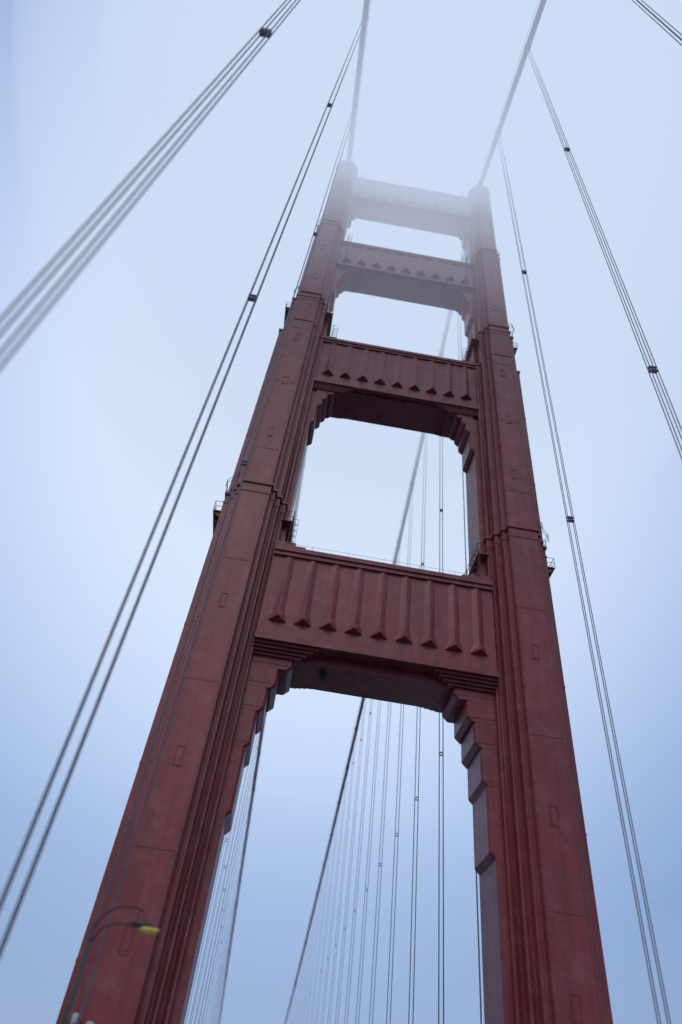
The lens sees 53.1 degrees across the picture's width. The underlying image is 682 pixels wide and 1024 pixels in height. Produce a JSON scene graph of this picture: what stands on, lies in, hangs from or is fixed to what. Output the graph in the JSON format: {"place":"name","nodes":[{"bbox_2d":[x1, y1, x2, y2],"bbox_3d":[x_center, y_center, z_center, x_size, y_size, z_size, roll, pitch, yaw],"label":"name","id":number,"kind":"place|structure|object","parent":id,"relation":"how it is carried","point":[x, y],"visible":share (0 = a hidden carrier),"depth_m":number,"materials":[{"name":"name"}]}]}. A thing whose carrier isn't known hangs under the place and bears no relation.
{"place":"outdoors","nodes":[
{"label":"outdoors","id":0,"kind":"place"},
{"bbox_2d":[0,0,681,1023],"label":"sky","id":1,"kind":"structure","parent":0,"point":[101,404],"materials":[{"name":"blue"}]},
{"bbox_3d":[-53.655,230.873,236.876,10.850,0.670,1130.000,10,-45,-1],"label":"sidewalk","id":2,"kind":"structure","parent":0,"visible":0},
{"bbox_2d":[61,905,158,1023],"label":"street lamp","id":3,"kind":"object","parent":2,"relation":"on","point":[146,927],"visible":1,"depth_m":26.74,"materials":[{"name":"metal"}]},
{"label":"water","id":4,"kind":"structure","parent":0,"visible":0},
{"bbox_2d":[56,160,612,1023],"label":"suspension bridge tower","id":5,"kind":"structure","parent":4,"relation":"in","point":[474,656],"depth_m":59.66,"materials":[{"name":"red metal"}]},
{"bbox_2d":[68,1013,81,1023],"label":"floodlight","id":6,"kind":"object","parent":5,"relation":"attached to","point":[74,1017],"visible":0.84,"depth_m":37.18,"materials":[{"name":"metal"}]},
{"bbox_2d":[218,0,370,1023],"bbox_3d":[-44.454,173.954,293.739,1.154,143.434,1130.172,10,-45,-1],"label":"cable","id":7,"kind":"object","parent":5,"relation":"attached to","point":[360,61],"visible":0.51,"depth_m":168.86,"materials":[{"name":"paint"}]},
{"bbox_2d":[0,0,366,1023],"bbox_3d":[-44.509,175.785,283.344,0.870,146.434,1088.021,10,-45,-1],"label":"suspender ropes","id":8,"kind":"object","parent":7,"relation":"hanging from","point":[264,32],"visible":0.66,"depth_m":30.47,"materials":[{"name":"paint"}]},
{"bbox_2d":[284,0,546,1023],"bbox_3d":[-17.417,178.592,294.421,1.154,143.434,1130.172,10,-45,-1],"label":"cable","id":9,"kind":"object","parent":5,"relation":"attached to","point":[494,144],"visible":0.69,"depth_m":164.78,"materials":[{"name":"paint"}]},
{"bbox_2d":[286,0,681,1023],"bbox_3d":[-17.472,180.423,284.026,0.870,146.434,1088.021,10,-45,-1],"label":"suspender ropes","id":10,"kind":"object","parent":9,"relation":"hanging from","point":[652,368],"visible":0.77,"depth_m":79.80,"materials":[{"name":"paint"}]}
]}

